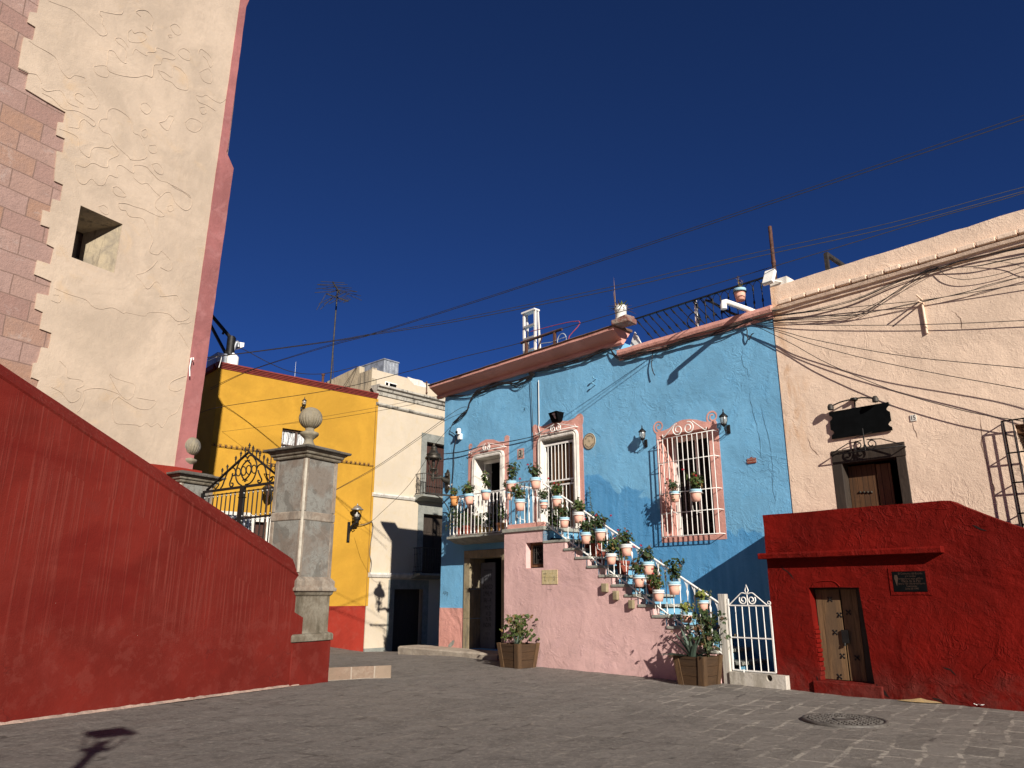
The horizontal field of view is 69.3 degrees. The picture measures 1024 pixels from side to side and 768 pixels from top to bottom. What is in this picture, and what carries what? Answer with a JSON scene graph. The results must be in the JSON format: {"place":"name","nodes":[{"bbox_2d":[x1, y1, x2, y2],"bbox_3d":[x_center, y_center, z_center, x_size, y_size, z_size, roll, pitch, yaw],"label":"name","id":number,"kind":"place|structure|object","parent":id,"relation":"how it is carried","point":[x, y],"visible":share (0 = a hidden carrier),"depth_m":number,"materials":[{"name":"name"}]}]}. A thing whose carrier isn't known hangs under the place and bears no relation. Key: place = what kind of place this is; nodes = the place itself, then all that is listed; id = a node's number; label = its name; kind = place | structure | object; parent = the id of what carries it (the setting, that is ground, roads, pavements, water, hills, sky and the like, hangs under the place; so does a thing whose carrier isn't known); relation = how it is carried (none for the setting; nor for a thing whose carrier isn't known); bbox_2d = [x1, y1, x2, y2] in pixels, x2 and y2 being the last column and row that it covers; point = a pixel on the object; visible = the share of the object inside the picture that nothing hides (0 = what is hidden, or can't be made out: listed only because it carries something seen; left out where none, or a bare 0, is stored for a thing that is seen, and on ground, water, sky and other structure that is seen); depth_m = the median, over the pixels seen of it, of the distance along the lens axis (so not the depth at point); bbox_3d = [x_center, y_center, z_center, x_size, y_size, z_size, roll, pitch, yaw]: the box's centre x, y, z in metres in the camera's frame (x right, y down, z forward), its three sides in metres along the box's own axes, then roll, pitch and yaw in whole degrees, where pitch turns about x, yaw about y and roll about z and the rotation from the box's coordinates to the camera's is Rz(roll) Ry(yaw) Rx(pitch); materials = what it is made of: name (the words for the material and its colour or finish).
{"place":"outdoors","nodes":[
{"label":"outdoors","id":0,"kind":"place"},
{"bbox_2d":[0,647,1023,767],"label":"ground","id":1,"kind":"structure","parent":0,"point":[425,711],"depth_m":9.19,"materials":[{"name":"stone"}]},
{"bbox_2d":[0,0,248,474],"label":"church tower","id":2,"kind":"structure","parent":1,"relation":"on","point":[116,170],"depth_m":16.40,"materials":[{"name":"paint"}]},
{"bbox_2d":[207,191,1023,357],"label":"overhead wire","id":3,"kind":"object","parent":2,"relation":"attached to","point":[632,285],"visible":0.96,"depth_m":16.04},
{"bbox_2d":[210,187,1023,356],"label":"overhead wire","id":4,"kind":"object","parent":2,"relation":"attached to","point":[635,281],"visible":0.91,"depth_m":16.07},
{"bbox_2d":[211,119,1023,389],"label":"overhead wire","id":5,"kind":"object","parent":2,"relation":"attached to","point":[643,246],"visible":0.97,"depth_m":18.30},
{"bbox_2d":[211,115,1023,387],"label":"overhead wire","id":6,"kind":"object","parent":2,"relation":"attached to","point":[661,238],"visible":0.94,"depth_m":17.88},
{"bbox_2d":[0,364,302,725],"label":"stair wall","id":7,"kind":"structure","parent":1,"relation":"on","point":[129,578],"depth_m":10.91,"materials":[{"name":"paint"}]},
{"bbox_2d":[166,437,226,504],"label":"gate pillar","id":8,"kind":"structure","parent":1,"relation":"on","point":[197,483],"depth_m":16.88,"materials":[{"name":"stone"}]},
{"bbox_2d":[193,361,378,651],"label":"yellow house","id":9,"kind":"structure","parent":1,"relation":"on","point":[353,435],"depth_m":28.08,"materials":[{"name":"paint"}]},
{"bbox_2d":[207,352,226,366],"bbox_3d":[-11.202,-0.592,28.055,0.397,0.995,1.000,14,-21,-40],"label":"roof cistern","id":10,"kind":"object","parent":9,"relation":"on","point":[215,360],"visible":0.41,"depth_m":27.82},
{"bbox_2d":[211,315,243,354],"bbox_3d":[-11.145,-1.489,28.115,1.859,3.154,0.356,14,-21,-40],"label":"roof mast","id":11,"kind":"object","parent":9,"relation":"on","point":[232,344],"visible":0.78,"depth_m":28.27,"materials":[{"name":"black metal"}]},
{"bbox_2d":[226,353,238,364],"bbox_3d":[-10.531,-0.666,27.861,0.420,1.032,0.414,14,-21,-40],"label":"gas cylinder","id":12,"kind":"object","parent":9,"relation":"on","point":[232,359],"visible":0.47,"depth_m":27.76,"materials":[{"name":"white metal"}]},
{"bbox_2d":[281,429,304,446],"bbox_3d":[-8.263,2.540,28.151,1.250,1.550,0.117,14,-21,-40],"label":"window","id":13,"kind":"structure","parent":9,"relation":"in","point":[291,438],"depth_m":28.19,"materials":[{"name":"grey"}]},
{"bbox_2d":[315,281,361,383],"bbox_3d":[-7.564,-1.846,32.018,2.284,5.779,1.002,14,-21,-40],"label":"tv aerial","id":14,"kind":"object","parent":9,"relation":"on","point":[342,299],"visible":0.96,"depth_m":32.49,"materials":[{"name":"metal"}]},
{"bbox_2d":[346,503,363,542],"bbox_3d":[-6.065,5.390,28.774,0.488,1.486,0.579,14,-21,-40],"label":"wall lamp","id":15,"kind":"object","parent":9,"relation":"attached to","point":[357,508],"visible":1,"depth_m":28.71,"materials":[{"name":"black metal"}]},
{"bbox_2d":[263,407,351,686],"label":"gate pillar","id":16,"kind":"structure","parent":1,"relation":"on","point":[303,511],"depth_m":14.43,"materials":[{"name":"stone"}]},
{"bbox_2d":[201,443,275,541],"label":"iron gate","id":17,"kind":"structure","parent":16,"relation":"attached to","point":[241,505],"depth_m":15.85,"materials":[{"name":"grey metal"}]},
{"bbox_2d":[328,658,390,680],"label":"stone step","id":18,"kind":"structure","parent":1,"relation":"on","point":[341,669],"depth_m":14.69,"materials":[{"name":"stone"}]},
{"bbox_2d":[325,366,444,651],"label":"cream house","id":19,"kind":"structure","parent":1,"relation":"on","point":[402,608],"depth_m":30.91,"materials":[{"name":"paint"}]},
{"bbox_2d":[361,358,398,374],"bbox_3d":[-6.252,0.124,34.310,2.060,2.130,0.878,-14,-21,41],"label":"water tank","id":20,"kind":"object","parent":19,"relation":"on","point":[387,365],"visible":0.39,"depth_m":33.89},
{"bbox_2d":[392,589,418,650],"bbox_3d":[-4.400,9.881,30.026,0.050,3.012,1.500,-14,-21,41],"label":"door","id":21,"kind":"structure","parent":19,"relation":"in","point":[406,601],"depth_m":30.17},
{"bbox_2d":[422,514,441,573],"bbox_3d":[-3.474,6.952,31.880,0.070,2.577,1.400,-14,-21,41],"label":"door","id":22,"kind":"structure","parent":19,"relation":"in","point":[432,524],"depth_m":31.92,"materials":[{"name":"wood"}]},
{"bbox_2d":[425,443,443,495],"bbox_3d":[-3.419,3.918,32.804,0.070,2.499,1.450,-14,-21,41],"label":"door","id":23,"kind":"structure","parent":19,"relation":"in","point":[440,449],"depth_m":32.78,"materials":[{"name":"brown wood"}]},
{"bbox_2d":[497,614,539,668],"bbox_3d":[0.177,5.960,17.242,1.151,1.184,1.006,15,-21,-41],"label":"wooden planter","id":24,"kind":"object","parent":1,"relation":"on","point":[517,654],"visible":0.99,"depth_m":16.94,"materials":[{"name":"brown wood"}]},
{"bbox_2d":[398,305,792,670],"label":"blue house","id":25,"kind":"structure","parent":1,"relation":"on","point":[675,405],"depth_m":17.81,"materials":[{"name":"paint"}]},
{"bbox_2d":[425,443,449,492],"bbox_3d":[-2.258,2.547,22.615,0.877,1.473,0.512,15,-21,-41],"label":"street lantern","id":26,"kind":"object","parent":25,"relation":"attached to","point":[433,454],"visible":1,"depth_m":22.52,"materials":[{"name":"brown metal"}]},
{"bbox_2d":[448,484,459,505],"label":"flower pot","id":27,"kind":"object","parent":25,"relation":"on","point":[454,499],"visible":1,"depth_m":21.34,"materials":[{"name":"ceramic"}]},
{"bbox_2d":[445,500,462,530],"bbox_3d":[-1.669,3.781,21.441,0.474,0.914,0.604,7,-17,-22],"label":"trailing vine","id":28,"kind":"object","parent":25,"relation":"hanging from","point":[452,508],"visible":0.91,"depth_m":21.39,"materials":[{"name":"green plant"}]},
{"bbox_2d":[451,511,465,535],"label":"flower pot","id":29,"kind":"object","parent":25,"relation":"on","point":[458,528],"visible":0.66,"depth_m":21.38,"materials":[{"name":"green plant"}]},
{"bbox_2d":[460,507,473,534],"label":"flower pot","id":30,"kind":"object","parent":25,"relation":"on","point":[464,528],"visible":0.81,"depth_m":21.16,"materials":[{"name":"red ceramic"}]},
{"bbox_2d":[461,481,474,504],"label":"flower pot","id":31,"kind":"object","parent":25,"relation":"on","point":[467,490],"visible":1,"depth_m":20.89,"materials":[{"name":"ceramic"}]},
{"bbox_2d":[475,512,494,533],"bbox_3d":[-0.751,3.887,20.652,0.350,0.620,0.580,15,-21,-41],"label":"plant trough","id":32,"kind":"object","parent":25,"relation":"on","point":[481,520],"visible":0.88,"depth_m":20.59,"materials":[{"name":"ceramic"}]},
{"bbox_2d":[480,470,490,499],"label":"flower pot","id":33,"kind":"object","parent":25,"relation":"on","point":[485,493],"visible":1,"depth_m":20.45,"materials":[{"name":"ceramic"}]},
{"bbox_2d":[480,562,495,648],"bbox_3d":[-0.676,6.253,20.985,0.043,2.329,0.620,15,-21,-41],"label":"door","id":34,"kind":"structure","parent":25,"relation":"in","point":[488,570],"depth_m":20.95,"materials":[{"name":"wood"}]},
{"bbox_2d":[448,372,534,396],"bbox_3d":[-0.714,0.172,22.114,0.046,0.407,3.991,14,-21,-41],"label":"cable bundle","id":35,"kind":"object","parent":25,"relation":"attached to","point":[531,376],"visible":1,"depth_m":21.87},
{"bbox_2d":[483,458,499,526],"bbox_3d":[-0.245,3.348,21.721,0.670,2.240,1.083,15,-21,-41],"label":"door","id":36,"kind":"structure","parent":25,"relation":"in","point":[487,464],"depth_m":22.02,"materials":[{"name":"white wood"}]},
{"bbox_2d":[496,503,505,530],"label":"flower pot","id":37,"kind":"object","parent":25,"relation":"on","point":[501,512],"visible":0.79,"depth_m":20.19,"materials":[{"name":"ceramic"}]},
{"bbox_2d":[521,308,540,353],"bbox_3d":[0.642,-0.793,22.853,0.418,3.060,0.585,15,-21,-41],"label":"step ladder","id":38,"kind":"object","parent":25,"relation":"on","point":[526,314],"visible":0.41,"depth_m":23.00,"materials":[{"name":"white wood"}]},
{"bbox_2d":[453,348,609,422],"bbox_3d":[0.327,0.131,20.959,0.048,0.953,6.367,14,-21,-41],"label":"cable bundle","id":39,"kind":"object","parent":25,"relation":"attached to","point":[543,369],"visible":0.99,"depth_m":20.75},
{"bbox_2d":[520,328,562,352],"bbox_3d":[0.838,-0.615,21.392,0.112,1.716,1.656,15,-21,-41],"label":"rusty rail","id":40,"kind":"object","parent":25,"relation":"attached to","point":[541,337],"visible":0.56,"depth_m":21.54,"materials":[{"name":"metal"}]},
{"bbox_2d":[548,411,563,422],"bbox_3d":[1.156,0.876,19.729,0.300,0.233,0.356,15,-21,-41],"label":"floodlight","id":41,"kind":"object","parent":25,"relation":"attached to","point":[555,416],"visible":1,"depth_m":19.68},
{"bbox_2d":[583,433,595,449],"bbox_3d":[1.969,1.458,18.878,0.018,0.425,0.416,15,-21,-41],"label":"oval plaque","id":42,"kind":"object","parent":25,"relation":"attached to","point":[589,440],"visible":1,"depth_m":18.87,"materials":[{"name":"beige ceramic"}]},
{"bbox_2d":[201,193,1022,412],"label":"overhead wire","id":43,"kind":"object","parent":25,"relation":"attached to","point":[641,305],"visible":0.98,"depth_m":16.68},
{"bbox_2d":[611,314,636,327],"bbox_3d":[2.792,-1.569,18.479,0.520,0.210,0.405,-13,-21,39],"label":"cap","id":44,"kind":"object","parent":25,"relation":"on","point":[624,321],"visible":1,"depth_m":18.35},
{"bbox_2d":[609,285,636,317],"bbox_3d":[2.738,-2.209,18.673,0.740,1.248,0.691,15,-21,-41],"label":"bucket planter","id":45,"kind":"object","parent":44,"relation":"on","point":[619,307],"visible":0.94,"depth_m":18.51,"materials":[{"name":"white plastic"}]},
{"bbox_2d":[665,478,682,501],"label":"flower pot","id":46,"kind":"object","parent":25,"relation":"hanging from","point":[672,486],"visible":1,"depth_m":16.33,"materials":[{"name":"pink ceramic"}]},
{"bbox_2d":[610,319,752,359],"bbox_3d":[3.845,-1.082,17.405,0.047,0.488,3.973,14,-21,-41],"label":"roof edge","id":47,"kind":"object","parent":25,"relation":"attached to","point":[679,342],"visible":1,"depth_m":17.25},
{"bbox_2d":[682,468,704,501],"bbox_3d":[3.989,2.183,16.047,0.478,0.726,0.382,12,-20,-36],"label":"flower pot","id":48,"kind":"object","parent":25,"relation":"hanging from","point":[695,484],"visible":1,"depth_m":15.93,"materials":[{"name":"ceramic"}]},
{"bbox_2d":[672,433,715,536],"bbox_3d":[4.310,2.324,16.938,0.133,2.337,1.317,15,-21,-41],"label":"window","id":49,"kind":"structure","parent":25,"relation":"in","point":[705,449],"depth_m":17.10,"materials":[{"name":"white wood"}]},
{"bbox_2d":[611,309,780,353],"bbox_3d":[4.077,-1.202,17.217,0.033,0.382,4.619,14,-21,-41],"label":"cable bundle","id":50,"kind":"object","parent":25,"relation":"attached to","point":[774,310],"visible":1,"depth_m":16.62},
{"bbox_2d":[635,276,770,338],"bbox_3d":[4.354,-1.527,17.355,0.446,1.104,3.813,15,-21,-41],"label":"roof railing","id":51,"kind":"object","parent":25,"relation":"on","point":[696,313],"visible":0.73,"depth_m":17.44,"materials":[{"name":"black metal"}]},
{"bbox_2d":[733,276,745,301],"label":"flower pot","id":52,"kind":"object","parent":51,"relation":"on","point":[740,295],"visible":0.98,"depth_m":16.48,"materials":[{"name":"ceramic"}]},
{"bbox_2d":[719,409,730,433],"bbox_3d":[4.593,0.800,16.000,0.267,0.542,0.193,15,-21,-41],"label":"wall lamp","id":53,"kind":"object","parent":25,"relation":"attached to","point":[723,416],"visible":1,"depth_m":15.94,"materials":[{"name":"black metal"}]},
{"bbox_2d":[720,299,754,311],"bbox_3d":[4.974,-1.611,16.066,1.351,0.256,0.158,12,-20,-36],"label":"drain pipe","id":54,"kind":"object","parent":25,"relation":"attached to","point":[724,303],"visible":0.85,"depth_m":15.85,"materials":[{"name":"white plastic"}]},
{"bbox_2d":[751,323,1023,389],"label":"overhead wire","id":55,"kind":"object","parent":25,"relation":"attached to","point":[893,364],"visible":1,"depth_m":13.52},
{"bbox_2d":[752,323,1023,368],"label":"overhead wire","id":56,"kind":"object","parent":25,"relation":"attached to","point":[893,354],"visible":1,"depth_m":13.55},
{"bbox_2d":[502,478,776,682],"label":"stone staircase","id":57,"kind":"structure","parent":1,"relation":"on","point":[590,612],"depth_m":16.41,"materials":[{"name":"pink paint"}]},
{"bbox_2d":[506,462,521,491],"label":"flower pot","id":58,"kind":"object","parent":57,"relation":"on","point":[511,469],"visible":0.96,"depth_m":18.92,"materials":[{"name":"pink paint"}]},
{"bbox_2d":[508,478,527,510],"bbox_3d":[0.136,2.766,18.464,0.519,0.780,0.414,-13,-21,39],"label":"flower pot","id":59,"kind":"object","parent":57,"relation":"on","point":[519,493],"visible":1,"depth_m":18.36,"materials":[{"name":"ceramic"}]},
{"bbox_2d":[525,462,541,488],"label":"flower pot","id":60,"kind":"object","parent":57,"relation":"on","point":[534,478],"visible":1,"depth_m":18.15,"materials":[{"name":"ceramic"}]},
{"bbox_2d":[536,488,548,508],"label":"flower pot","id":61,"kind":"object","parent":57,"relation":"on","point":[543,494],"visible":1,"depth_m":17.76,"materials":[{"name":"pink ceramic"}]},
{"bbox_2d":[542,570,557,583],"bbox_3d":[0.884,4.516,17.326,0.024,0.327,0.502,15,-21,-41],"label":"tile panel","id":62,"kind":"object","parent":57,"relation":"attached to","point":[549,576],"visible":1,"depth_m":17.31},
{"bbox_2d":[540,506,563,526],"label":"flower pot","id":63,"kind":"object","parent":57,"relation":"on","point":[554,519],"visible":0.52,"depth_m":18.36,"materials":[{"name":"green ceramic"}]},
{"bbox_2d":[531,538,576,567],"bbox_3d":[1.031,4.242,18.264,1.112,0.803,0.790,15,-21,-41],"label":"window","id":64,"kind":"structure","parent":57,"relation":"in","point":[536,548],"depth_m":18.00,"materials":[{"name":"brown wood"}]},
{"bbox_2d":[547,477,562,506],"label":"flower pot","id":65,"kind":"object","parent":57,"relation":"on","point":[556,489],"visible":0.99,"depth_m":17.66,"materials":[{"name":"pink ceramic"}]},
{"bbox_2d":[557,502,570,527],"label":"flower pot","id":66,"kind":"object","parent":57,"relation":"on","point":[564,512],"visible":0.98,"depth_m":17.17,"materials":[{"name":"pink ceramic"}]},
{"bbox_2d":[570,497,585,522],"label":"flower pot","id":67,"kind":"object","parent":57,"relation":"on","point":[578,504],"visible":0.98,"depth_m":17.02,"materials":[{"name":"ceramic"}]},
{"bbox_2d":[577,518,594,543],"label":"flower pot","id":68,"kind":"object","parent":57,"relation":"on","point":[585,536],"visible":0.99,"depth_m":16.59,"materials":[{"name":"ceramic"}]},
{"bbox_2d":[586,524,602,551],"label":"flower pot","id":69,"kind":"object","parent":57,"relation":"on","point":[593,548],"visible":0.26,"depth_m":16.97,"materials":[{"name":"red ceramic"}]},
{"bbox_2d":[589,532,608,564],"bbox_3d":[2.005,3.787,17.109,0.535,0.878,0.503,-3,-16,12],"label":"flower pot","id":70,"kind":"object","parent":57,"relation":"on","point":[595,553],"visible":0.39,"depth_m":16.92,"materials":[{"name":"red ceramic"}]},
{"bbox_2d":[591,513,611,540],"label":"flower pot","id":71,"kind":"object","parent":57,"relation":"on","point":[600,536],"visible":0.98,"depth_m":16.52,"materials":[{"name":"pink ceramic"}]},
{"bbox_2d":[603,535,620,564],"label":"flower pot","id":72,"kind":"object","parent":57,"relation":"on","point":[611,543],"visible":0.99,"depth_m":15.98,"materials":[{"name":"ceramic"}]},
{"bbox_2d":[610,535,634,574],"bbox_3d":[2.480,3.822,16.570,0.646,0.868,0.560,-5,-17,20],"label":"flower pot","id":73,"kind":"object","parent":57,"relation":"on","point":[623,567],"visible":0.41,"depth_m":16.45,"materials":[{"name":"orange ceramic"}]},
{"bbox_2d":[615,528,632,555],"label":"flower pot","id":74,"kind":"object","parent":57,"relation":"on","point":[625,539],"visible":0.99,"depth_m":15.90,"materials":[{"name":"ceramic"}]},
{"bbox_2d":[629,557,645,586],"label":"flower pot","id":75,"kind":"object","parent":57,"relation":"on","point":[638,577],"visible":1,"depth_m":15.35,"materials":[{"name":"pink ceramic"}]},
{"bbox_2d":[632,544,654,574],"bbox_3d":[2.784,3.666,15.504,0.392,0.628,0.517,1,-16,-5],"label":"flower pot","id":76,"kind":"object","parent":57,"relation":"on","point":[645,555],"visible":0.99,"depth_m":15.38,"materials":[{"name":"pink ceramic"}]},
{"bbox_2d":[640,558,663,593],"bbox_3d":[3.072,4.164,16.077,0.436,0.762,0.461,-14,-21,40],"label":"flower pot","id":77,"kind":"object","parent":57,"relation":"on","point":[649,587],"visible":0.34,"depth_m":15.99,"materials":[{"name":"orange ceramic"}]},
{"bbox_2d":[647,568,665,601],"bbox_3d":[2.934,4.086,15.080,0.346,0.660,0.431,3,-16,-12],"label":"flower pot","id":78,"kind":"object","parent":57,"relation":"on","point":[657,583],"visible":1,"depth_m":14.97,"materials":[{"name":"green plant"}]},
{"bbox_2d":[663,558,684,594],"bbox_3d":[3.270,3.883,14.973,0.541,0.727,0.469,-12,-20,36],"label":"flower pot","id":79,"kind":"object","parent":57,"relation":"on","point":[674,587],"visible":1,"depth_m":14.90,"materials":[{"name":"pink ceramic"}]},
{"bbox_2d":[679,600,695,622],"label":"flower pot","id":80,"kind":"object","parent":57,"relation":"on","point":[684,608],"visible":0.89,"depth_m":14.35,"materials":[{"name":"green plant"}]},
{"bbox_2d":[694,588,711,610],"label":"flower pot","id":81,"kind":"object","parent":57,"relation":"on","point":[701,595],"visible":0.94,"depth_m":14.29,"materials":[{"name":"ceramic"}]},
{"bbox_2d":[661,609,736,686],"bbox_3d":[3.470,4.906,13.842,1.483,1.352,1.170,-3,-16,11],"label":"wooden planter","id":82,"kind":"object","parent":1,"relation":"on","point":[693,668],"visible":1,"depth_m":13.67,"materials":[{"name":"brown wood"}]},
{"bbox_2d":[718,594,732,683],"bbox_3d":[4.037,4.810,13.979,0.130,1.632,0.144,15,-21,-41],"label":"gate post","id":83,"kind":"object","parent":1,"relation":"on","point":[726,645],"visible":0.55,"depth_m":13.93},
{"bbox_2d":[727,585,776,673],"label":"garden gate","id":84,"kind":"structure","parent":83,"relation":"attached to","point":[758,638],"depth_m":13.65,"materials":[{"name":"white metal"}]},
{"bbox_2d":[729,671,789,689],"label":"gate sill","id":85,"kind":"structure","parent":1,"relation":"on","point":[763,680],"depth_m":13.26,"materials":[{"name":"concrete"}]},
{"bbox_2d":[802,713,889,727],"bbox_3d":[4.356,4.400,9.694,1.048,0.034,1.048,0,-16,0],"label":"manhole cover","id":86,"kind":"object","parent":1,"relation":"on","point":[843,720],"visible":1,"depth_m":9.57,"materials":[{"name":"metal"}]},
{"bbox_2d":[757,501,1023,711],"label":"red stair block","id":87,"kind":"structure","parent":1,"relation":"on","point":[847,620],"depth_m":11.95,"materials":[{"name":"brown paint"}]},
{"bbox_2d":[815,589,867,681],"bbox_3d":[5.621,4.290,12.709,0.097,1.476,0.711,15,-21,-41],"label":"door","id":88,"kind":"structure","parent":87,"relation":"in","point":[834,638],"depth_m":12.70,"materials":[{"name":"brown wood"}]},
{"bbox_2d":[892,571,927,591],"bbox_3d":[6.394,3.179,11.918,0.035,0.313,0.502,15,-21,-41],"label":"plaque","id":89,"kind":"object","parent":87,"relation":"attached to","point":[913,581],"depth_m":11.90,"materials":[{"name":"brown metal"}]},
{"bbox_2d":[770,209,1023,527],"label":"peach house","id":90,"kind":"structure","parent":1,"relation":"on","point":[935,452],"depth_m":13.48,"materials":[{"name":"paint"}]},
{"bbox_2d":[762,268,781,285],"bbox_3d":[5.546,-2.302,15.850,0.285,0.385,0.329,15,-21,-41],"label":"floodlight","id":91,"kind":"object","parent":90,"relation":"on","point":[769,277],"visible":1,"depth_m":15.82,"materials":[{"name":"white plastic"}]},
{"bbox_2d":[768,226,776,278],"bbox_3d":[5.773,-2.623,16.334,0.095,1.874,0.100,15,-21,-41],"label":"rusty pole","id":92,"kind":"object","parent":90,"relation":"on","point":[773,261],"visible":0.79,"depth_m":16.41,"materials":[{"name":"metal"}]},
{"bbox_2d":[770,276,793,287],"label":"pier block","id":93,"kind":"structure","parent":90,"relation":"on","point":[785,279],"depth_m":15.82,"materials":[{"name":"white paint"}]},
{"bbox_2d":[823,252,844,269],"bbox_3d":[8.515,-2.087,16.194,2.280,1.767,2.245,15,-21,-41],"label":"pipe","id":94,"kind":"object","parent":90,"relation":"on","point":[828,256],"visible":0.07,"depth_m":16.48,"materials":[{"name":"metal"}]},
{"bbox_2d":[766,266,939,320],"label":"wall cables","id":95,"kind":"object","parent":90,"relation":"attached to","point":[904,286],"depth_m":14.39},
{"bbox_2d":[827,396,892,442],"bbox_3d":[6.531,0.704,13.957,0.224,0.944,1.111,15,-21,-41],"label":"hanging sign","id":96,"kind":"object","parent":90,"relation":"attached to","point":[874,418],"visible":1,"depth_m":13.98,"materials":[{"name":"black metal"}]},
{"bbox_2d":[848,464,880,507],"bbox_3d":[6.631,2.470,13.809,0.077,1.920,0.504,15,-21,-41],"label":"door","id":97,"kind":"structure","parent":90,"relation":"in","point":[864,488],"depth_m":13.95,"materials":[{"name":"brown wood"}]},
{"bbox_2d":[876,463,895,504],"bbox_3d":[6.899,2.397,13.518,0.040,1.900,0.252,15,-21,-41],"label":"door","id":98,"kind":"structure","parent":90,"relation":"in","point":[884,472],"depth_m":13.66,"materials":[{"name":"brown wood"}]},
{"bbox_2d":[752,324,1022,421],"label":"overhead wire","id":99,"kind":"object","parent":90,"relation":"attached to","point":[885,387],"visible":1,"depth_m":13.64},
{"bbox_2d":[753,283,1023,319],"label":"wall cable","id":100,"kind":"object","parent":90,"relation":"attached to","point":[898,302],"depth_m":13.80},
{"bbox_2d":[756,276,1023,319],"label":"wall cables","id":101,"kind":"object","parent":90,"relation":"attached to","point":[906,304],"depth_m":13.74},
{"bbox_2d":[758,320,1023,325],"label":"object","id":102,"kind":"object","parent":90,"relation":"attached to","point":[888,325],"depth_m":13.96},
{"bbox_2d":[765,246,1023,317],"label":"wall cables","id":103,"kind":"object","parent":90,"relation":"attached to","point":[888,285],"depth_m":13.88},
{"bbox_2d":[900,698,940,702],"bbox_3d":[6.301,4.871,11.431,0.645,0.049,0.265,-12,-20,36],"label":"sand heap","id":104,"kind":"object","parent":1,"relation":"on","point":[920,700],"visible":1,"depth_m":11.38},
{"bbox_2d":[206,0,1023,383],"label":"sky","id":105,"kind":"structure","parent":0,"point":[422,158],"materials":[{"name":"blue"}]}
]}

